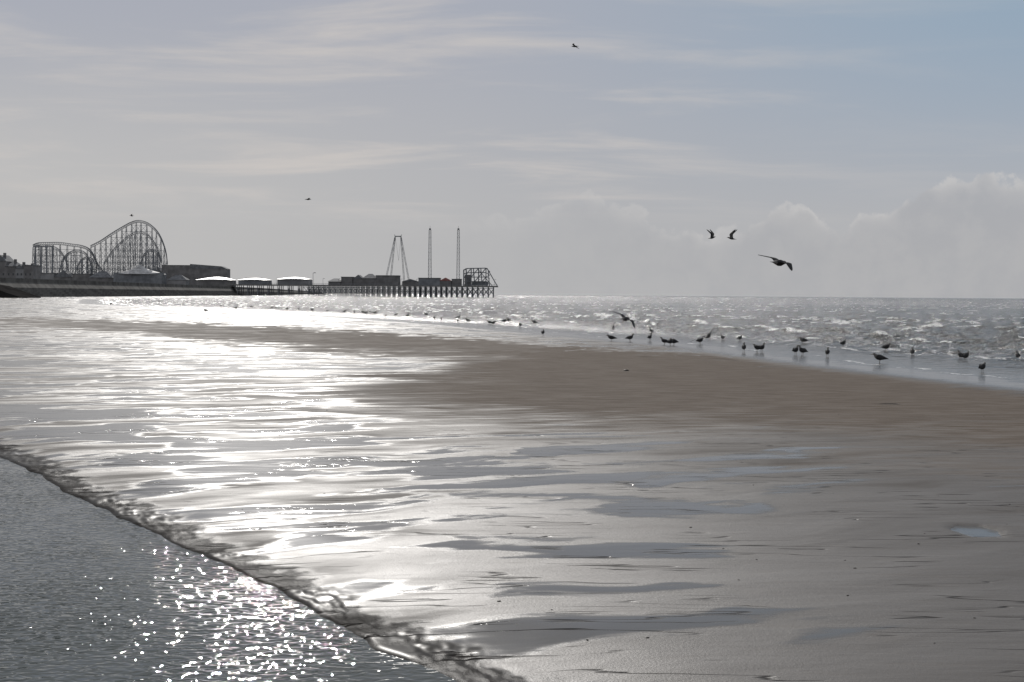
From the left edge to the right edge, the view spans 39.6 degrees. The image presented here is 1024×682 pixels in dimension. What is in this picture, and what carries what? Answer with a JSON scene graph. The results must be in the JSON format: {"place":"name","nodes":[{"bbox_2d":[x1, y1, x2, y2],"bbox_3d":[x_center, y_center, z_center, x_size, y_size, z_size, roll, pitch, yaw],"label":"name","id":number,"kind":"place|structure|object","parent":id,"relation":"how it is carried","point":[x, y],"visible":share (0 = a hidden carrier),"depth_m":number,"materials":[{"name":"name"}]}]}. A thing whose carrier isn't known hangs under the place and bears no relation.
{"place":"outdoors","nodes":[
{"label":"outdoors","id":0,"kind":"place"},
{"bbox_2d":[41,273,58,279],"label":"amusement hall","id":1,"kind":"structure","parent":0,"point":[50,276],"depth_m":1558.64,"materials":[{"name":"stone"}]},
{"bbox_2d":[89,271,112,281],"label":"amusement hall","id":2,"kind":"structure","parent":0,"point":[104,276],"depth_m":1538.90,"materials":[{"name":"brick"}]},
{"bbox_2d":[113,265,166,283],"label":"tent pavilion","id":3,"kind":"structure","parent":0,"point":[139,274],"depth_m":1508.76,"materials":[{"name":"metal"}]},
{"bbox_2d":[162,265,189,278],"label":"amusement hall","id":4,"kind":"structure","parent":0,"point":[174,270],"depth_m":1558.40,"materials":[{"name":"brick"}]},
{"bbox_2d":[0,458,456,681],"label":"water","id":5,"kind":"structure","parent":0,"point":[89,592],"depth_m":11.81,"materials":[{"name":"grey liquid"}]},
{"bbox_2d":[0,294,1023,681],"bbox_3d":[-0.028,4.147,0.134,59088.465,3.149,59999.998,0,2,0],"label":"ground","id":6,"kind":"structure","parent":0,"point":[582,508],"depth_m":19.69,"materials":[{"name":"sand"}]},
{"bbox_2d":[0,285,40,297],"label":"slipway","id":7,"kind":"structure","parent":6,"relation":"on","point":[8,291],"depth_m":584.09,"materials":[{"name":"concrete"}]},
{"bbox_2d":[0,278,322,296],"bbox_3d":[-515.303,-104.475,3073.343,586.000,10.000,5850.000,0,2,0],"label":"sea wall","id":8,"kind":"structure","parent":6,"relation":"on","point":[53,288],"depth_m":865.86,"materials":[{"name":"concrete"}]},
{"bbox_2d":[606,334,616,340],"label":"gull","id":9,"kind":"object","parent":6,"relation":"on","point":[611,337],"visible":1,"depth_m":82.68,"materials":[{"name":"stone"}]},
{"bbox_2d":[0,0,1023,297],"label":"sky","id":10,"kind":"structure","parent":0,"point":[870,148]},
{"bbox_2d":[86,294,1023,382],"bbox_3d":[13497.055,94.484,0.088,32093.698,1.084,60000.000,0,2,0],"label":"sea","id":11,"kind":"structure","parent":0,"point":[936,334],"depth_m":160.52,"materials":[{"name":"liquid"}]},
{"bbox_2d":[226,283,497,296],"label":"pier","id":12,"kind":"structure","parent":11,"relation":"in","point":[388,291],"depth_m":1399.99,"materials":[{"name":"metal"}]},
{"bbox_2d":[238,278,271,283],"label":"pier pavilion","id":13,"kind":"structure","parent":12,"relation":"on","point":[253,281],"depth_m":1404.92,"materials":[{"name":"metal"}]},
{"bbox_2d":[277,277,311,284],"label":"pier pavilion","id":14,"kind":"structure","parent":12,"relation":"on","point":[295,280],"depth_m":1404.91,"materials":[{"name":"silver metal"}]},
{"bbox_2d":[327,278,340,284],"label":"pier kiosk","id":15,"kind":"object","parent":12,"relation":"on","point":[334,280],"visible":0.76,"depth_m":1404.97,"materials":[{"name":"brick"}]},
{"bbox_2d":[341,277,354,284],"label":"pier kiosk","id":16,"kind":"object","parent":12,"relation":"on","point":[346,280],"visible":0.86,"depth_m":1404.87,"materials":[{"name":"brick"}]},
{"bbox_2d":[353,275,362,284],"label":"pier pavilion","id":17,"kind":"structure","parent":12,"relation":"on","point":[357,279],"depth_m":1404.87,"materials":[{"name":"brick"}]},
{"bbox_2d":[363,274,375,284],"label":"pier pavilion","id":18,"kind":"structure","parent":12,"relation":"on","point":[368,279],"depth_m":1404.90,"materials":[{"name":"brick"}]},
{"bbox_2d":[375,275,399,284],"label":"pier pavilion","id":19,"kind":"structure","parent":12,"relation":"on","point":[387,279],"depth_m":1404.83,"materials":[{"name":"brick"}]},
{"bbox_2d":[386,235,408,280],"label":"slingshot ride","id":20,"kind":"object","parent":12,"relation":"on","point":[392,250],"visible":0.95,"depth_m":1412.90,"materials":[{"name":"metal"}]},
{"bbox_2d":[402,279,417,284],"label":"pier pavilion","id":21,"kind":"structure","parent":12,"relation":"on","point":[409,282],"depth_m":1404.89,"materials":[{"name":"brick"}]},
{"bbox_2d":[418,278,440,285],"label":"pier pavilion","id":22,"kind":"structure","parent":12,"relation":"on","point":[429,281],"depth_m":1404.85,"materials":[{"name":"metal"}]},
{"bbox_2d":[428,228,431,277],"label":"ride mast","id":23,"kind":"object","parent":12,"relation":"on","point":[429,258],"visible":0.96,"depth_m":1412.97,"materials":[{"name":"metal"}]},
{"bbox_2d":[440,278,451,285],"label":"pier kiosk","id":24,"kind":"object","parent":12,"relation":"on","point":[443,282],"visible":0.92,"depth_m":1404.88,"materials":[{"name":"brick"}]},
{"bbox_2d":[452,279,461,285],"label":"pier kiosk","id":25,"kind":"object","parent":12,"relation":"on","point":[457,282],"visible":1,"depth_m":1404.88,"materials":[{"name":"brick"}]},
{"bbox_2d":[456,226,459,278],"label":"ride mast","id":26,"kind":"object","parent":12,"relation":"on","point":[457,274],"visible":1,"depth_m":1412.73,"materials":[{"name":"metal"}]},
{"bbox_2d":[463,268,497,285],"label":"scaffold ride","id":27,"kind":"object","parent":12,"relation":"on","point":[468,279],"visible":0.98,"depth_m":1406.57,"materials":[{"name":"metal"}]},
{"bbox_2d":[798,345,807,352],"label":"gull","id":28,"kind":"object","parent":11,"relation":"on","point":[802,350],"visible":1,"depth_m":65.53,"materials":[{"name":"stone"}]},
{"bbox_2d":[871,353,887,362],"bbox_3d":[15.136,0.703,58.516,0.698,0.425,0.218,1,2,21],"label":"gull","id":29,"kind":"object","parent":11,"relation":"on","point":[878,357],"visible":1,"depth_m":58.44,"materials":[{"name":"stone"}]},
{"bbox_2d":[881,343,889,349],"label":"gull","id":30,"kind":"object","parent":11,"relation":"on","point":[886,346],"visible":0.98,"depth_m":72.08,"materials":[{"name":"stone"}]},
{"bbox_2d":[961,351,969,360],"bbox_3d":[19.587,0.656,61.448,0.700,0.426,0.218,-1,3,-43],"label":"gull","id":31,"kind":"object","parent":11,"relation":"on","point":[965,355],"visible":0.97,"depth_m":61.38,"materials":[{"name":"stone"}]},
{"bbox_2d":[978,362,985,368],"bbox_3d":[17.175,0.962,51.956,0.191,0.373,0.613,2,3,43],"label":"gull","id":32,"kind":"object","parent":11,"relation":"on","point":[982,366],"visible":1,"depth_m":51.88,"materials":[{"name":"stone"}]},
{"bbox_2d":[611,311,634,327],"bbox_3d":[5.074,-0.951,64.031,1.541,0.298,0.682,32,21,35],"label":"gull","id":33,"kind":"object","parent":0,"point":[624,318],"visible":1,"depth_m":63.91,"materials":[{"name":"stone"}]},
{"bbox_2d":[690,328,713,341],"bbox_3d":[8.551,-0.240,62.029,1.524,0.429,0.682,-36,-3,34],"label":"gull","id":34,"kind":"object","parent":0,"point":[708,335],"visible":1,"depth_m":61.98,"materials":[{"name":"stone"}]},
{"bbox_2d":[707,230,714,238],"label":"gull","id":35,"kind":"object","parent":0,"point":[712,236],"visible":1,"depth_m":87.79,"materials":[{"name":"stone"}]},
{"bbox_2d":[727,229,736,239],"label":"gull","id":36,"kind":"object","parent":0,"point":[731,234],"visible":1,"depth_m":85.78,"materials":[{"name":"stone"}]},
{"bbox_2d":[760,255,792,270],"bbox_3d":[7.873,-2.302,41.964,0.648,0.254,1.443,2,11,-36],"label":"gull","id":37,"kind":"object","parent":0,"point":[776,261],"visible":1,"depth_m":41.85,"materials":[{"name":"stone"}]},
{"label":"promenade","id":38,"kind":"structure","parent":0,"visible":0},
{"bbox_2d":[0,253,13,277],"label":"seafront hotel","id":39,"kind":"structure","parent":38,"relation":"on","point":[5,260],"depth_m":1049.02,"materials":[{"name":"brick"}]},
{"bbox_2d":[6,259,19,277],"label":"seafront hotel","id":40,"kind":"structure","parent":38,"relation":"on","point":[11,270],"depth_m":1049.04,"materials":[{"name":"brick"}]},
{"bbox_2d":[15,262,25,277],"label":"seafront hotel","id":41,"kind":"structure","parent":38,"relation":"on","point":[19,268],"depth_m":1048.99,"materials":[{"name":"stone"}]},
{"bbox_2d":[23,263,40,278],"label":"seafront hotel","id":42,"kind":"structure","parent":38,"relation":"on","point":[32,271],"depth_m":1049.12,"materials":[{"name":"brick"}]},
{"bbox_2d":[34,246,53,272],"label":"ride tower","id":43,"kind":"structure","parent":38,"relation":"on","point":[46,257],"depth_m":1582.22,"materials":[{"name":"metal"}]},
{"bbox_2d":[54,270,71,279],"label":"ride station","id":44,"kind":"object","parent":38,"relation":"on","point":[64,275],"visible":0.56,"depth_m":1558.67,"materials":[{"name":"brick"}]},
{"bbox_2d":[32,242,102,273],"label":"roller coaster","id":45,"kind":"object","parent":38,"relation":"on","point":[76,269],"visible":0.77,"depth_m":1587.20,"materials":[{"name":"grey paint"}]},
{"bbox_2d":[72,273,93,280],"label":"ride station","id":46,"kind":"object","parent":38,"relation":"on","point":[80,277],"visible":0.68,"depth_m":1558.67,"materials":[{"name":"brick"}]},
{"bbox_2d":[89,220,167,274],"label":"roller coaster","id":47,"kind":"object","parent":38,"relation":"on","point":[142,256],"visible":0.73,"depth_m":1596.90,"materials":[{"name":"grey paint"}]},
{"bbox_2d":[146,268,161,272],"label":"amusement hall","id":48,"kind":"structure","parent":38,"relation":"on","point":[159,270],"depth_m":1567.93,"materials":[{"name":"stone"}]},
{"bbox_2d":[167,275,189,284],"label":"kiosk","id":49,"kind":"object","parent":38,"relation":"on","point":[179,279],"visible":0.8,"depth_m":1498.90,"materials":[{"name":"stone"}]},
{"bbox_2d":[190,264,229,284],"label":"theatre","id":50,"kind":"structure","parent":38,"relation":"on","point":[197,271],"depth_m":1528.49,"materials":[{"name":"brick"}]},
{"bbox_2d":[196,277,235,286],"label":"pier entrance hall","id":51,"kind":"structure","parent":38,"relation":"on","point":[216,281],"depth_m":1428.94,"materials":[{"name":"brick"}]}
]}

